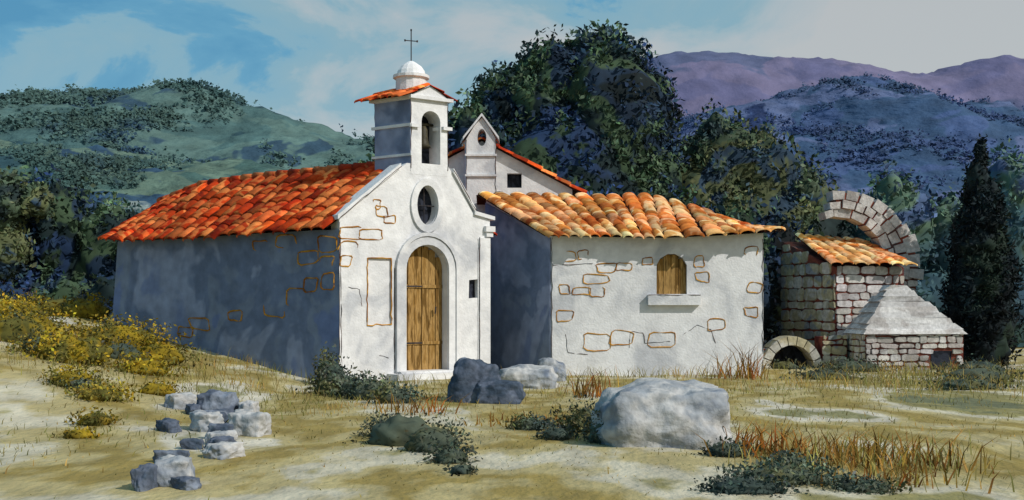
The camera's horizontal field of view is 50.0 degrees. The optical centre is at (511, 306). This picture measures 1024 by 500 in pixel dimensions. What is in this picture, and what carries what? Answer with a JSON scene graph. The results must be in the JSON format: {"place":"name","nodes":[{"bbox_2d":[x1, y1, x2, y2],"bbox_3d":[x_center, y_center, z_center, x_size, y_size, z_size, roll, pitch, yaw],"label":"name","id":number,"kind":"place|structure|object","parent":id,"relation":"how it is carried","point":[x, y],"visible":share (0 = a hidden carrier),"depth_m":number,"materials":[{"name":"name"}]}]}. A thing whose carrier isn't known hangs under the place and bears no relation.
{"place":"outdoors","nodes":[
{"label":"outdoors","id":0,"kind":"place"},
{"bbox_2d":[0,138,288,213],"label":"scrub hill","id":1,"kind":"structure","parent":0,"point":[144,177],"depth_m":83.79,"materials":[{"name":"green plant"}]},
{"bbox_2d":[0,77,374,168],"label":"wooded hill","id":2,"kind":"structure","parent":0,"point":[199,121],"depth_m":131.43,"materials":[{"name":"green plant"}]},
{"bbox_2d":[0,316,1023,499],"bbox_3d":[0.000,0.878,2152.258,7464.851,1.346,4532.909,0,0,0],"label":"ground","id":3,"kind":"structure","parent":0,"point":[47,477],"depth_m":11.64,"materials":[{"name":"beige soil"}]},
{"bbox_2d":[0,167,57,285],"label":"olive tree","id":4,"kind":"object","parent":3,"relation":"on","point":[21,202],"visible":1,"depth_m":32.78,"materials":[{"name":"green plant"}]},
{"bbox_2d":[15,287,48,300],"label":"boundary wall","id":5,"kind":"structure","parent":3,"relation":"on","point":[30,288],"depth_m":33.69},
{"bbox_2d":[0,288,113,320],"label":"yellow scrub","id":6,"kind":"object","parent":3,"relation":"on","point":[84,308],"visible":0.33,"depth_m":26.85,"materials":[{"name":"yellow plant"}]},
{"bbox_2d":[0,267,114,314],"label":"hedge","id":7,"kind":"object","parent":3,"relation":"on","point":[59,288],"visible":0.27,"depth_m":32.18,"materials":[{"name":"green plant"}]},
{"bbox_2d":[6,161,141,291],"bbox_3d":[-14.477,-1.785,34.957,8.514,5.877,3.481,0,0,0],"label":"pine tree","id":8,"kind":"object","parent":3,"relation":"on","point":[70,233],"visible":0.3,"depth_m":34.05,"materials":[{"name":"green plant"}]},
{"bbox_2d":[0,306,150,388],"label":"green scrub","id":9,"kind":"object","parent":3,"relation":"on","point":[115,354],"visible":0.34,"depth_m":18.43,"materials":[{"name":"green plant"}]},
{"bbox_2d":[0,291,209,378],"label":"yellow scrub","id":10,"kind":"object","parent":3,"relation":"on","point":[63,345],"visible":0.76,"depth_m":18.89,"materials":[{"name":"yellow plant"}]},
{"bbox_2d":[36,362,185,438],"bbox_3d":[-5.811,1.182,14.425,2.179,0.781,4.601,0,0,-3],"label":"yellow scrub","id":11,"kind":"object","parent":3,"relation":"on","point":[102,392],"visible":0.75,"depth_m":15.13,"materials":[{"name":"yellow plant"}]},
{"bbox_2d":[130,463,157,491],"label":"field stone","id":12,"kind":"object","parent":3,"relation":"on","point":[143,477],"visible":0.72,"depth_m":8.95,"materials":[{"name":"grey stone"}]},
{"bbox_2d":[155,417,181,432],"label":"field stone","id":13,"kind":"object","parent":3,"relation":"on","point":[168,425],"visible":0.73,"depth_m":13.01,"materials":[{"name":"grey stone"}]},
{"bbox_2d":[152,449,189,461],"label":"field stone","id":14,"kind":"object","parent":3,"relation":"on","point":[158,454],"visible":0.44,"depth_m":10.45,"materials":[{"name":"grey stone"}]},
{"bbox_2d":[154,454,194,486],"bbox_3d":[-2.875,1.434,9.351,0.352,0.349,0.499,0,0,-14],"label":"field stone","id":15,"kind":"object","parent":3,"relation":"on","point":[169,466],"visible":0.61,"depth_m":9.17,"materials":[{"name":"grey stone"}]},
{"bbox_2d":[164,392,196,409],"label":"field stone","id":16,"kind":"object","parent":3,"relation":"on","point":[179,401],"visible":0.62,"depth_m":15.16,"materials":[{"name":"grey stone"}]},
{"bbox_2d":[170,476,201,490],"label":"field stone","id":17,"kind":"object","parent":3,"relation":"on","point":[187,483],"visible":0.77,"depth_m":9.03,"materials":[{"name":"grey stone"}]},
{"bbox_2d":[179,438,203,449],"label":"field stone","id":18,"kind":"object","parent":3,"relation":"on","point":[189,443],"visible":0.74,"depth_m":11.43,"materials":[{"name":"grey stone"}]},
{"bbox_2d":[185,403,200,414],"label":"field stone","id":19,"kind":"object","parent":3,"relation":"on","point":[189,407],"visible":0.59,"depth_m":14.72,"materials":[{"name":"grey stone"}]},
{"bbox_2d":[189,410,223,431],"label":"field stone","id":20,"kind":"object","parent":3,"relation":"on","point":[202,419],"visible":0.63,"depth_m":13.12,"materials":[{"name":"grey stone"}]},
{"bbox_2d":[204,409,229,414],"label":"field stone","id":21,"kind":"object","parent":3,"relation":"on","point":[222,410],"visible":0.16,"depth_m":14.46,"materials":[{"name":"grey stone"}]},
{"bbox_2d":[196,389,238,412],"bbox_3d":[-4.035,1.382,15.004,0.594,0.509,0.443,0,0,0],"label":"field stone","id":22,"kind":"object","parent":3,"relation":"on","point":[210,399],"visible":0.49,"depth_m":14.85,"materials":[{"name":"grey stone"}]},
{"bbox_2d":[206,411,228,422],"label":"field stone","id":23,"kind":"object","parent":3,"relation":"on","point":[225,416],"visible":0.11,"depth_m":13.91,"materials":[{"name":"grey stone"}]},
{"bbox_2d":[207,423,233,431],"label":"field stone","id":24,"kind":"object","parent":3,"relation":"on","point":[212,427],"visible":0.38,"depth_m":12.35,"materials":[{"name":"grey stone"}]},
{"bbox_2d":[204,436,236,448],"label":"field stone","id":25,"kind":"object","parent":3,"relation":"on","point":[216,439],"visible":0.25,"depth_m":11.26,"materials":[{"name":"grey stone"}]},
{"bbox_2d":[204,430,237,442],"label":"field stone","id":26,"kind":"object","parent":3,"relation":"on","point":[232,433],"visible":0.41,"depth_m":11.84,"materials":[{"name":"grey stone"}]},
{"bbox_2d":[202,441,245,459],"bbox_3d":[-2.867,1.441,10.896,0.297,0.219,0.421,0,0,27],"label":"field stone","id":27,"kind":"object","parent":3,"relation":"on","point":[222,450],"visible":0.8,"depth_m":10.77,"materials":[{"name":"grey stone"}]},
{"bbox_2d":[234,409,253,411],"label":"field stone","id":28,"kind":"object","parent":3,"relation":"on","point":[238,410],"visible":0.17,"depth_m":13.86,"materials":[{"name":"grey stone"}]},
{"bbox_2d":[238,400,259,411],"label":"field stone","id":29,"kind":"object","parent":3,"relation":"on","point":[250,404],"visible":0.47,"depth_m":14.90,"materials":[{"name":"grey stone"}]},
{"bbox_2d":[228,411,271,436],"bbox_3d":[-3.058,1.408,12.805,0.486,0.394,0.373,0,0,17],"label":"field stone","id":30,"kind":"object","parent":3,"relation":"on","point":[250,424],"visible":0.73,"depth_m":12.66,"materials":[{"name":"grey stone"}]},
{"bbox_2d":[295,341,424,404],"bbox_3d":[-2.972,1.328,19.038,1.545,1.347,5.401,0,0,-23],"label":"green scrub","id":31,"kind":"object","parent":3,"relation":"on","point":[332,377],"visible":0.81,"depth_m":18.07,"materials":[{"name":"green plant"}]},
{"bbox_2d":[342,405,482,475],"bbox_3d":[-0.902,1.440,11.557,1.228,0.712,3.379,0,0,-33],"label":"green scrub","id":32,"kind":"object","parent":3,"relation":"on","point":[418,434],"visible":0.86,"depth_m":11.45,"materials":[{"name":"green plant"}]},
{"bbox_2d":[346,88,511,163],"bbox_3d":[-4.159,-2.647,35.910,8.994,8.719,3.658,0,0,11],"label":"pine tree","id":33,"kind":"object","parent":3,"relation":"on","point":[466,119],"visible":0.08,"depth_m":34.60,"materials":[{"name":"green plant"}]},
{"bbox_2d":[98,29,785,380],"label":"chapel","id":34,"kind":"structure","parent":3,"relation":"on","point":[416,247],"depth_m":24.02,"materials":[{"name":"white paint"}]},
{"bbox_2d":[407,246,441,369],"bbox_3d":[-1.932,0.029,23.357,1.006,2.623,0.080,0,0,-35],"label":"door","id":35,"kind":"structure","parent":34,"relation":"in","point":[424,269],"depth_m":23.38,"materials":[{"name":"brown wood"}]},
{"bbox_2d":[507,174,521,187],"bbox_3d":[0.060,-3.140,27.510,0.360,0.360,0.020,0,0,0],"label":"rear window","id":36,"kind":"structure","parent":34,"relation":"in","point":[513,180],"depth_m":27.50,"materials":[{"name":"black glass"}]},
{"bbox_2d":[447,357,501,402],"bbox_3d":[-0.583,1.245,17.305,0.879,0.896,0.891,0,0,0],"label":"boulder","id":37,"kind":"object","parent":3,"relation":"on","point":[469,374],"visible":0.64,"depth_m":16.94,"materials":[{"name":"grey stone"}]},
{"bbox_2d":[474,380,525,403],"bbox_3d":[-0.214,1.386,17.010,0.862,0.525,0.660,0,0,0],"label":"boulder","id":38,"kind":"object","parent":3,"relation":"on","point":[495,391],"visible":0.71,"depth_m":16.75,"materials":[{"name":"grey stone"}]},
{"bbox_2d":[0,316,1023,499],"bbox_3d":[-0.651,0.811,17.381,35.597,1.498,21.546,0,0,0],"label":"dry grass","id":39,"kind":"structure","parent":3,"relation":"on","point":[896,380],"depth_m":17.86,"materials":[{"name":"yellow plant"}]},
{"bbox_2d":[499,364,558,388],"bbox_3d":[0.263,1.394,20.504,1.256,0.644,0.857,0,0,0],"label":"boulder","id":40,"kind":"object","parent":3,"relation":"on","point":[535,376],"visible":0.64,"depth_m":20.15,"materials":[{"name":"grey stone"}]},
{"bbox_2d":[69,323,1000,493],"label":"rust grass","id":41,"kind":"structure","parent":3,"relation":"on","point":[836,453],"depth_m":10.77,"materials":[{"name":"brown plant"}]},
{"bbox_2d":[536,357,566,381],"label":"boulder","id":42,"kind":"object","parent":3,"relation":"on","point":[558,367],"visible":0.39,"depth_m":22.16,"materials":[{"name":"grey stone"}]},
{"bbox_2d":[502,393,604,444],"bbox_3d":[0.651,1.408,12.825,1.545,0.774,2.350,0,0,0],"label":"green scrub","id":43,"kind":"object","parent":3,"relation":"on","point":[579,421],"visible":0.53,"depth_m":13.00,"materials":[{"name":"green plant"}]},
{"bbox_2d":[448,18,693,201],"bbox_3d":[1.690,-4.375,39.455,9.728,12.210,7.097,0,0,0],"label":"oak tree","id":44,"kind":"object","parent":3,"relation":"on","point":[598,111],"visible":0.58,"depth_m":37.80,"materials":[{"name":"green plant"}]},
{"bbox_2d":[591,377,733,449],"bbox_3d":[1.624,1.232,11.992,1.522,0.894,1.210,0,0,0],"label":"boulder","id":45,"kind":"object","parent":3,"relation":"on","point":[653,412],"visible":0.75,"depth_m":11.51,"materials":[{"name":"grey stone"}]},
{"bbox_2d":[558,170,812,336],"bbox_3d":[3.451,-1.626,33.000,12.180,5.393,3.077,0,0,0],"label":"hedge","id":46,"kind":"object","parent":3,"relation":"on","point":[788,233],"visible":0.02,"depth_m":32.65,"materials":[{"name":"green plant"}]},
{"bbox_2d":[749,216,780,343],"bbox_3d":[6.478,-0.113,30.136,2.027,4.686,2.870,0,0,0],"label":"hedge","id":47,"kind":"object","parent":3,"relation":"on","point":[769,296],"visible":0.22,"depth_m":29.35,"materials":[{"name":"green plant"}]},
{"bbox_2d":[675,98,862,323],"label":"oak tree","id":48,"kind":"object","parent":3,"relation":"on","point":[736,158],"visible":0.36,"depth_m":40.37,"materials":[{"name":"green plant"}]},
{"bbox_2d":[687,435,911,497],"bbox_3d":[2.379,1.474,9.927,1.914,0.409,2.654,0,0,0],"label":"green scrub","id":49,"kind":"object","parent":3,"relation":"on","point":[788,470],"visible":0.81,"depth_m":9.19,"materials":[{"name":"green plant"}]},
{"bbox_2d":[763,190,966,369],"bbox_3d":[8.484,-0.606,28.262,4.991,5.012,4.277,0,0,0],"label":"stone ruin","id":50,"kind":"object","parent":3,"relation":"on","point":[848,297],"visible":0.84,"depth_m":28.08,"materials":[{"name":"stone"}]},
{"bbox_2d":[765,353,1023,390],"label":"green scrub","id":51,"kind":"object","parent":3,"relation":"on","point":[986,370],"visible":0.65,"depth_m":22.73,"materials":[{"name":"green plant"}]},
{"bbox_2d":[771,138,1023,347],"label":"shrub thicket","id":52,"kind":"object","parent":3,"relation":"on","point":[926,220],"visible":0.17,"depth_m":40.81,"materials":[{"name":"green plant"}]},
{"bbox_2d":[937,133,1023,365],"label":"cypress tree","id":53,"kind":"object","parent":3,"relation":"on","point":[980,295],"visible":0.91,"depth_m":27.52,"materials":[{"name":"green plant"}]},
{"bbox_2d":[0,0,1023,138],"label":"sky","id":54,"kind":"structure","parent":0,"point":[310,61],"materials":[{"name":"blue"}]},
{"bbox_2d":[648,51,1023,118],"bbox_3d":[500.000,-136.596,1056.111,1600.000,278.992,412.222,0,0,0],"label":"distant mountain","id":55,"kind":"structure","parent":0,"point":[727,79],"depth_m":1064.90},
{"bbox_2d":[669,71,1023,198],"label":"forested mountain","id":56,"kind":"structure","parent":0,"point":[852,131],"depth_m":448.15,"materials":[{"name":"blue plant"}]}
]}

